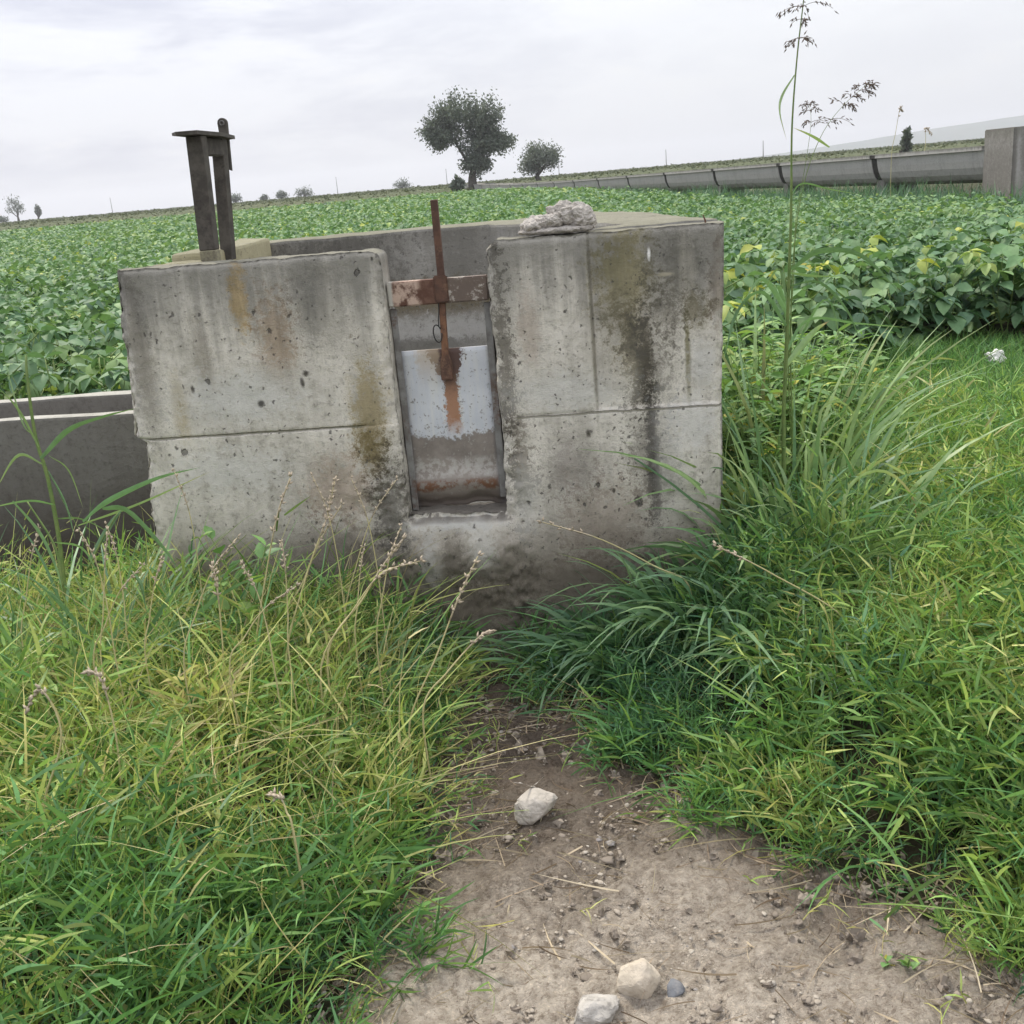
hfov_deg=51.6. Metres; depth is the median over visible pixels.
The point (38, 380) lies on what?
bean plant
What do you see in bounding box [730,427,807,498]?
leafy weed
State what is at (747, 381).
leafy weed
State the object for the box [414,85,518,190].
tree
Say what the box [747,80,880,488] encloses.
flowering grass
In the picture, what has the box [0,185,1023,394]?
bean field
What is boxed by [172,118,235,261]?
lifting frame
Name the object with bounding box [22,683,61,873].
seed stalk
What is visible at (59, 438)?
tall reed
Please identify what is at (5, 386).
bean plant
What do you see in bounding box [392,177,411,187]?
bush
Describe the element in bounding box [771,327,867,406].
leafy weed
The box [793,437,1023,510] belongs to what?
grass tussock
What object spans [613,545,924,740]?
grass tussock
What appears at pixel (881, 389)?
grass tussock
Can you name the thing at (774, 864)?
straw litter
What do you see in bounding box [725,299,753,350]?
bean plant
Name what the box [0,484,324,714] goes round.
grass tussock
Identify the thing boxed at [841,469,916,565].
dry grass
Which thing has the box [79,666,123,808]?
seed stalk
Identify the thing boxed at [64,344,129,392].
bean plant
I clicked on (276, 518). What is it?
seed stalk
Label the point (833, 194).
rough grass
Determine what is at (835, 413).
leafy weed
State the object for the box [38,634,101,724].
feathery herb
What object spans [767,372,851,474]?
leafy weed
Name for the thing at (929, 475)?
grass tussock
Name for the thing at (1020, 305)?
bean plant
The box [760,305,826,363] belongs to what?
bean plant
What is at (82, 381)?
bean plant
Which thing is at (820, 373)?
leafy weed
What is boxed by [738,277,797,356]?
bean plant
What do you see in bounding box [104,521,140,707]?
seed stalk
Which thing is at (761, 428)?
leafy weed
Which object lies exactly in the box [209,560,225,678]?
seed stalk
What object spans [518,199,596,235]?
concrete rubble
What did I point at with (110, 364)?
bean plant
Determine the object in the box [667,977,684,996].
stone
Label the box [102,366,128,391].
bean plant
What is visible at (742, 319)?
bean plant
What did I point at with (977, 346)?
lawn
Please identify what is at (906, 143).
bush
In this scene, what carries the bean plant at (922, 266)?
on the ground at (556, 993)
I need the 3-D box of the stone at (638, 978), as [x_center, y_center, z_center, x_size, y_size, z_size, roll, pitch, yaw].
[0.243,0.885,2.025,0.084,0.067,0.073,3,19,25]
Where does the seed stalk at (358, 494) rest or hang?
on the ground at (556, 993)
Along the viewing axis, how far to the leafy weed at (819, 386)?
4.22 m
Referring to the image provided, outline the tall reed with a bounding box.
[0,355,140,617]
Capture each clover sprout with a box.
[880,954,920,969]
[933,908,981,952]
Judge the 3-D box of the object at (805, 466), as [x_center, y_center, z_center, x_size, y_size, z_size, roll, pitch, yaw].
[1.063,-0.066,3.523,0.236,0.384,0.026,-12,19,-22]
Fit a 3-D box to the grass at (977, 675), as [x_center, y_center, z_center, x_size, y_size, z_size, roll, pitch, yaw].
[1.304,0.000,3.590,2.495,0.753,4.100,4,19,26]
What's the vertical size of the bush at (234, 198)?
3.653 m
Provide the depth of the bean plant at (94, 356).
5.84 m
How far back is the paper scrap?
5.89 m
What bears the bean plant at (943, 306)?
on the ground at (556, 993)
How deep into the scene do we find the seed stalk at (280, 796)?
2.14 m
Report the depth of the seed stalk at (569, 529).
3.15 m
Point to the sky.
(314, 94)
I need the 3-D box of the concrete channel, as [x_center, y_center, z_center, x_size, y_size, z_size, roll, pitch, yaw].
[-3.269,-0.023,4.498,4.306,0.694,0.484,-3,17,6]
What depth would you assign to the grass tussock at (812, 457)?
3.54 m
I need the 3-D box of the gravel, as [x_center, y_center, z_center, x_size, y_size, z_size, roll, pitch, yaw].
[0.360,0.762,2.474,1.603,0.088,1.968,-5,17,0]
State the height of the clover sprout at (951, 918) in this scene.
0.067 m
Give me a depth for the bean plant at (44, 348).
5.84 m
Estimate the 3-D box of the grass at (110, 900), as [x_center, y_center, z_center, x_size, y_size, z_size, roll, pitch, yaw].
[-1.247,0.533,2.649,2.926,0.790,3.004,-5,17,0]
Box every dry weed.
[890,106,903,195]
[923,127,931,185]
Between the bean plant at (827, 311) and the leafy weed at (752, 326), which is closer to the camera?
the leafy weed at (752, 326)
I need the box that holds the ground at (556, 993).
[0,141,1023,1023]
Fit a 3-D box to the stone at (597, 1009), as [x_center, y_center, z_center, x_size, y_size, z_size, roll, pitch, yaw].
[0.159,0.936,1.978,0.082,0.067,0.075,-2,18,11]
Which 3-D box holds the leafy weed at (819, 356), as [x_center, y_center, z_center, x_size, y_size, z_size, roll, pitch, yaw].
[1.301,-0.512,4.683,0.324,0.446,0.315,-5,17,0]
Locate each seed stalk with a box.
[21,525,40,709]
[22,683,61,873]
[75,528,131,737]
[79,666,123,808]
[93,562,144,722]
[100,526,109,709]
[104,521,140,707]
[144,556,164,719]
[171,468,212,663]
[183,533,240,750]
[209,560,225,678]
[229,581,300,786]
[240,559,293,781]
[252,472,293,663]
[265,787,312,940]
[273,499,344,633]
[279,539,304,755]
[286,475,339,700]
[310,471,351,664]
[320,556,426,746]
[326,533,406,743]
[344,475,397,691]
[351,476,393,696]
[354,544,366,724]
[376,523,401,730]
[408,551,483,772]
[422,629,496,793]
[536,517,692,605]
[712,540,849,628]
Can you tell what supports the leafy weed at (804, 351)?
on the ground at (556, 993)
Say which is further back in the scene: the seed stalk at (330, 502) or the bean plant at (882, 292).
the bean plant at (882, 292)
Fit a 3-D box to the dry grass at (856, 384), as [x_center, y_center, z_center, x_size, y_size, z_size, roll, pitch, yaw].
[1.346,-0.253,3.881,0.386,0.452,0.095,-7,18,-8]
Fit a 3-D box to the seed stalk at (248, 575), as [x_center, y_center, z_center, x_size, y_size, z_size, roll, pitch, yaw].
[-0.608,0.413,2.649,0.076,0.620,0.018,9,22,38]
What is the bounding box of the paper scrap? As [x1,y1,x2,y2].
[984,349,1006,362]
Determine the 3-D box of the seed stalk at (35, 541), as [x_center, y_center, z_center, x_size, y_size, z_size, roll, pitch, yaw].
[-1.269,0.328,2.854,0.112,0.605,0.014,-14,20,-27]
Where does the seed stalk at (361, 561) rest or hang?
on the ground at (556, 993)
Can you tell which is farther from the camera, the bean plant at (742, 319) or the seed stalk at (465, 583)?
the bean plant at (742, 319)
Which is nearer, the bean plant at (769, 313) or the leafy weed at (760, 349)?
the leafy weed at (760, 349)
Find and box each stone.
[514,776,557,824]
[574,994,619,1023]
[616,958,660,999]
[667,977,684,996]
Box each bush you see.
[0,216,9,222]
[231,191,242,202]
[258,194,269,199]
[273,189,289,198]
[293,186,316,197]
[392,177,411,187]
[448,174,466,191]
[899,126,913,152]
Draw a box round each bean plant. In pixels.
[0,361,5,395]
[0,365,53,397]
[0,374,24,397]
[2,323,67,398]
[2,323,103,393]
[2,355,92,393]
[5,363,105,393]
[8,363,86,397]
[12,351,73,396]
[16,322,87,392]
[56,357,127,392]
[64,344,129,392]
[70,371,130,393]
[75,343,126,389]
[77,317,124,379]
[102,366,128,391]
[103,369,130,391]
[722,301,766,398]
[722,319,744,364]
[723,271,765,331]
[723,311,782,378]
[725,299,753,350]
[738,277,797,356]
[739,283,807,355]
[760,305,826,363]
[761,291,807,358]
[766,261,846,357]
[784,283,861,370]
[794,260,895,348]
[820,293,901,361]
[829,258,901,339]
[864,282,931,350]
[871,258,947,337]
[872,279,957,346]
[901,254,991,341]
[909,258,1003,337]
[940,242,1023,336]
[955,253,1023,337]
[1005,258,1023,319]
[1014,288,1023,332]
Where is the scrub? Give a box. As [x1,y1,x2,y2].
[0,138,984,229]
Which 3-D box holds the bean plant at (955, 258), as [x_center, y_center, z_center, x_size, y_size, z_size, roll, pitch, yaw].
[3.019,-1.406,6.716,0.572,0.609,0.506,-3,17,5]
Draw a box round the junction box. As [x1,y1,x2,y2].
[982,126,1023,202]
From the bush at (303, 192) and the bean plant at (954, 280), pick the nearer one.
the bean plant at (954, 280)
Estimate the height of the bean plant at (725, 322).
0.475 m
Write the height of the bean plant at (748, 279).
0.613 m
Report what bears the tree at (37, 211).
on the ground at (556, 993)
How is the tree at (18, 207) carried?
on the ground at (556, 993)
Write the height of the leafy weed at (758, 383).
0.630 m
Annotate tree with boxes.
[2,194,25,220]
[34,204,41,218]
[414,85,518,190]
[514,139,563,180]
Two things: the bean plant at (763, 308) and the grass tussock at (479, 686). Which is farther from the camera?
the bean plant at (763, 308)
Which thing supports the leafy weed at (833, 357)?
on the ground at (556, 993)
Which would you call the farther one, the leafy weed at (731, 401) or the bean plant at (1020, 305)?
the bean plant at (1020, 305)
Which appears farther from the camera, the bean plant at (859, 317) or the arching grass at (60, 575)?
the bean plant at (859, 317)
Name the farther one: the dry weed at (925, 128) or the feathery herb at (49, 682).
the dry weed at (925, 128)
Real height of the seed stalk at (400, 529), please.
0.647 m
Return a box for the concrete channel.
[0,391,156,575]
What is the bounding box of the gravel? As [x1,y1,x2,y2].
[300,677,1023,1023]
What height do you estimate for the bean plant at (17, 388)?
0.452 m
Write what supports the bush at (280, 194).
on the ground at (556, 993)
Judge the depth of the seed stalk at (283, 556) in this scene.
2.63 m
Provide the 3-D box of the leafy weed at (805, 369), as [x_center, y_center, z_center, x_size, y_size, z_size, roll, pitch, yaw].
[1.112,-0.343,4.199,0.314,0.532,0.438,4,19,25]
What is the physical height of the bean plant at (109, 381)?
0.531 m
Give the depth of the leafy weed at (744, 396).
4.40 m
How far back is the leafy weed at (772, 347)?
5.06 m
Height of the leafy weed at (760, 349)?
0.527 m
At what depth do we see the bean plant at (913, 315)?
6.42 m
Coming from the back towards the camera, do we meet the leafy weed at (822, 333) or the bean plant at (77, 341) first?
the bean plant at (77, 341)
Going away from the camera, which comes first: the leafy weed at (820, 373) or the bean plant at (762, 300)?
the leafy weed at (820, 373)
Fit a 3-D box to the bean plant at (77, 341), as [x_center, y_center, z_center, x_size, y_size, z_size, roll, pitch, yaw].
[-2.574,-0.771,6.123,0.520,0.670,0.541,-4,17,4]
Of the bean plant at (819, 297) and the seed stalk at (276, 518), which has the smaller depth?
the seed stalk at (276, 518)
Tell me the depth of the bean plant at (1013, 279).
6.48 m
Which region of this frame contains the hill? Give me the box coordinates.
[716,115,1023,161]
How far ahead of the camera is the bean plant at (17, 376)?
5.13 m
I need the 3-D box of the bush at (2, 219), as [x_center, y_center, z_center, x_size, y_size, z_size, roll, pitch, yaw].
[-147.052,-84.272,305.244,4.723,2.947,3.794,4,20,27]
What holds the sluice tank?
on the ground at (556, 993)
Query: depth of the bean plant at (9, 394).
6.15 m
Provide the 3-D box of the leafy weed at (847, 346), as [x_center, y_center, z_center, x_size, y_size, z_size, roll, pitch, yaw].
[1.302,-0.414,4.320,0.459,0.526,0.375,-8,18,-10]
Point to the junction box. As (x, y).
(1003, 164)
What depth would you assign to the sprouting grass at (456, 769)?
2.36 m
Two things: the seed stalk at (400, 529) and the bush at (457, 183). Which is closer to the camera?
the seed stalk at (400, 529)
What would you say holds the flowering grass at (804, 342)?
on the ground at (556, 993)
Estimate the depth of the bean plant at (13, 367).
5.36 m
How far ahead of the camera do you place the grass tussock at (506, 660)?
3.32 m
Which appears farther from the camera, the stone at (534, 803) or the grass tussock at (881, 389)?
the grass tussock at (881, 389)
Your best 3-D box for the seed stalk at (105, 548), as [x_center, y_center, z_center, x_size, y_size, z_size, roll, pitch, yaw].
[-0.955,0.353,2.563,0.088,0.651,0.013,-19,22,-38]
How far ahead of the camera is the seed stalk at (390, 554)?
2.74 m
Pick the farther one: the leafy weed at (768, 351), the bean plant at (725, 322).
the bean plant at (725, 322)
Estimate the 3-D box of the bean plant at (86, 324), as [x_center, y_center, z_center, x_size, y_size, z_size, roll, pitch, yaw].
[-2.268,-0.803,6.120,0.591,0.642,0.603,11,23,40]
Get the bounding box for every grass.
[0,494,592,1023]
[0,501,99,591]
[78,468,210,612]
[324,619,1023,1023]
[493,174,1023,216]
[495,351,1023,1005]
[725,0,906,490]
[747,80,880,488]
[771,100,831,473]
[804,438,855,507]
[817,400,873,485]
[825,383,921,445]
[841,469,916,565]
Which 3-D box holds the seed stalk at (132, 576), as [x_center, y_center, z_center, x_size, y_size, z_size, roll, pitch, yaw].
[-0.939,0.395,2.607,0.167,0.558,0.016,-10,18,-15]
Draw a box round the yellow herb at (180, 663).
[169,648,187,685]
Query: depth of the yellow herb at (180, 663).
2.92 m
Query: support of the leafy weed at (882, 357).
on the ground at (556, 993)
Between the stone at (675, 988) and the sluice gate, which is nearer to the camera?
the stone at (675, 988)
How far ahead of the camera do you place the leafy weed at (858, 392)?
4.26 m
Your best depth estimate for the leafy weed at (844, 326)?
4.71 m
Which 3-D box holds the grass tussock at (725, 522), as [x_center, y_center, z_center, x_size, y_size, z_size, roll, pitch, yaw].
[0.823,0.109,3.316,1.050,0.378,1.095,-15,20,-28]
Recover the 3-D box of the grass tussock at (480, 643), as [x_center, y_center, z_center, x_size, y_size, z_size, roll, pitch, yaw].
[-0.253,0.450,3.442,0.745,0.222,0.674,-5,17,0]
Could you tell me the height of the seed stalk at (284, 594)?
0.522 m
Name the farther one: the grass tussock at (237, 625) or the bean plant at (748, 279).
the bean plant at (748, 279)
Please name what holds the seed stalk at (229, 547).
on the ground at (556, 993)
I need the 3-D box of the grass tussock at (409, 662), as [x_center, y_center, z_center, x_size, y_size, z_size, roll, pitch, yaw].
[-0.468,0.382,3.200,0.861,0.362,0.995,-5,17,0]
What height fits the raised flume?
1.550 m
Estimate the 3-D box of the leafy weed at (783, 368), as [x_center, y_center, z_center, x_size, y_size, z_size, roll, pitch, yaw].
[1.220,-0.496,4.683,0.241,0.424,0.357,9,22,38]
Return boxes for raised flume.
[464,146,983,196]
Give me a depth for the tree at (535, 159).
122.87 m
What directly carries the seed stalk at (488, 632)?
on the ground at (556, 993)
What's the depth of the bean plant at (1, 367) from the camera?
5.58 m
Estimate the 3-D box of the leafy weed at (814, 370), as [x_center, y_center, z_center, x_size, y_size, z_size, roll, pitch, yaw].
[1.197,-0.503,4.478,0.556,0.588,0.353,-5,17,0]
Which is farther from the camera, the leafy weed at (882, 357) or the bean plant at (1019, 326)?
the bean plant at (1019, 326)
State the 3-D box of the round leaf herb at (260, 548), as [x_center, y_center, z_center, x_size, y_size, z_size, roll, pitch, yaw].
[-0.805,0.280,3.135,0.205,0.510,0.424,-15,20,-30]
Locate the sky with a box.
[0,0,1023,221]
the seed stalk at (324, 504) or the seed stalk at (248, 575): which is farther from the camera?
the seed stalk at (324, 504)
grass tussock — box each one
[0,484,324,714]
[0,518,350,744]
[67,548,381,706]
[235,581,491,725]
[361,612,525,701]
[422,624,585,703]
[451,599,648,725]
[487,570,725,725]
[527,518,916,708]
[581,322,1012,533]
[601,467,935,633]
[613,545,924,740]
[634,411,1023,579]
[721,286,1021,481]
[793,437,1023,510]
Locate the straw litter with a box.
[314,654,1023,1023]
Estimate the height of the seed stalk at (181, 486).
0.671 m
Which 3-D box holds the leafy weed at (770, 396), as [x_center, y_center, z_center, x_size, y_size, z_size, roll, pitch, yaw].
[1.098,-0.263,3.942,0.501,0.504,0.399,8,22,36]
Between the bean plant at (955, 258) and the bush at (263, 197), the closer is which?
the bean plant at (955, 258)
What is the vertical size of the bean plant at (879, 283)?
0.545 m
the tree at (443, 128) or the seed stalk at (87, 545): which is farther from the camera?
the tree at (443, 128)
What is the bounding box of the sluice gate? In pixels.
[386,199,506,509]
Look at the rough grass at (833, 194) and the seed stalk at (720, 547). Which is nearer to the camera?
the seed stalk at (720, 547)
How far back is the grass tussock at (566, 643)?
3.25 m
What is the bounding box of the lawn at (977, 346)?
[722,325,1023,470]
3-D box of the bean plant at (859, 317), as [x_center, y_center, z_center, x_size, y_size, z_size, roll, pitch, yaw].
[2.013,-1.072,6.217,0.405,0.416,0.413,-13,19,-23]
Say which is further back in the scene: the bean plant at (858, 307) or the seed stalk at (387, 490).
the bean plant at (858, 307)
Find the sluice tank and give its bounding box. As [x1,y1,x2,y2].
[117,211,724,653]
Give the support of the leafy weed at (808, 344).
on the ground at (556, 993)
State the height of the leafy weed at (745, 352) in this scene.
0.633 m
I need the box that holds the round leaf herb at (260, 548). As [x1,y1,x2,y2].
[190,526,280,643]
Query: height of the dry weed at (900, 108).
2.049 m
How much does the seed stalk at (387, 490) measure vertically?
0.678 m
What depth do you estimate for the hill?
2312.26 m
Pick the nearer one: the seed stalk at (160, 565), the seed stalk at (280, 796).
the seed stalk at (280, 796)
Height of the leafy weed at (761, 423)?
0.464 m
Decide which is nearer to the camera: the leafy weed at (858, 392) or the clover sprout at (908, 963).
the clover sprout at (908, 963)
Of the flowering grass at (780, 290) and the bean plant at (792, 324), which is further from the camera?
the bean plant at (792, 324)
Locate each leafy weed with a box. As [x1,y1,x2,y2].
[721,321,783,440]
[721,333,784,454]
[721,346,838,439]
[721,400,779,450]
[722,301,783,406]
[722,364,829,474]
[722,369,800,410]
[723,377,774,421]
[726,327,853,403]
[726,366,875,455]
[726,373,805,471]
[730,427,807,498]
[735,329,850,402]
[735,334,798,389]
[747,323,805,407]
[752,316,803,398]
[759,388,868,452]
[765,330,851,419]
[765,341,821,416]
[767,315,847,418]
[767,363,867,448]
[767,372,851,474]
[770,343,837,378]
[770,365,831,438]
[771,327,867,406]
[771,357,801,397]
[778,338,814,377]
[786,340,893,412]
[786,349,867,418]
[787,356,854,412]
[794,351,912,421]
[798,332,893,385]
[800,330,926,403]
[806,379,853,443]
[823,323,871,379]
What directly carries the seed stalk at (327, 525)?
on the ground at (556, 993)
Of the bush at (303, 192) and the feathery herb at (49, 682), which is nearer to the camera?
the feathery herb at (49, 682)
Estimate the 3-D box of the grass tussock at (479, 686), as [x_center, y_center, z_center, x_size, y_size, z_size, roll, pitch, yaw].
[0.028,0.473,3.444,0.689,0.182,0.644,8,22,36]
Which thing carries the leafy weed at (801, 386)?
on the ground at (556, 993)
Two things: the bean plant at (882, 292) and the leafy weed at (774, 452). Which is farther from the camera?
the bean plant at (882, 292)
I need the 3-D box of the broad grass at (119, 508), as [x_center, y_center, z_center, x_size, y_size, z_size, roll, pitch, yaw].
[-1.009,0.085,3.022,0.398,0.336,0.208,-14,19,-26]
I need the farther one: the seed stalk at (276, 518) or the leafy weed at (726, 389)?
the leafy weed at (726, 389)
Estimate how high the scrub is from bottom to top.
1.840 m
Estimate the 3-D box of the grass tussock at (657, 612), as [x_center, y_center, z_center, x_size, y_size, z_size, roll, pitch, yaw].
[0.605,0.255,3.141,0.988,0.400,1.157,-10,18,-17]
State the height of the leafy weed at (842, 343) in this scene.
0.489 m
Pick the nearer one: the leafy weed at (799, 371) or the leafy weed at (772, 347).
the leafy weed at (799, 371)
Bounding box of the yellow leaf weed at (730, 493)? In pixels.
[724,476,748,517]
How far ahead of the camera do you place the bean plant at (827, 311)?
5.87 m
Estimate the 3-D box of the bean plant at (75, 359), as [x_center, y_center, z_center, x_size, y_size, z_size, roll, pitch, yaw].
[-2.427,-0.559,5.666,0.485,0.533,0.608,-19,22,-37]
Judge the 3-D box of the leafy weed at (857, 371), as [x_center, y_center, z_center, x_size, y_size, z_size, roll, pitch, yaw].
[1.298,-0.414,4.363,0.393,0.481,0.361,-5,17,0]

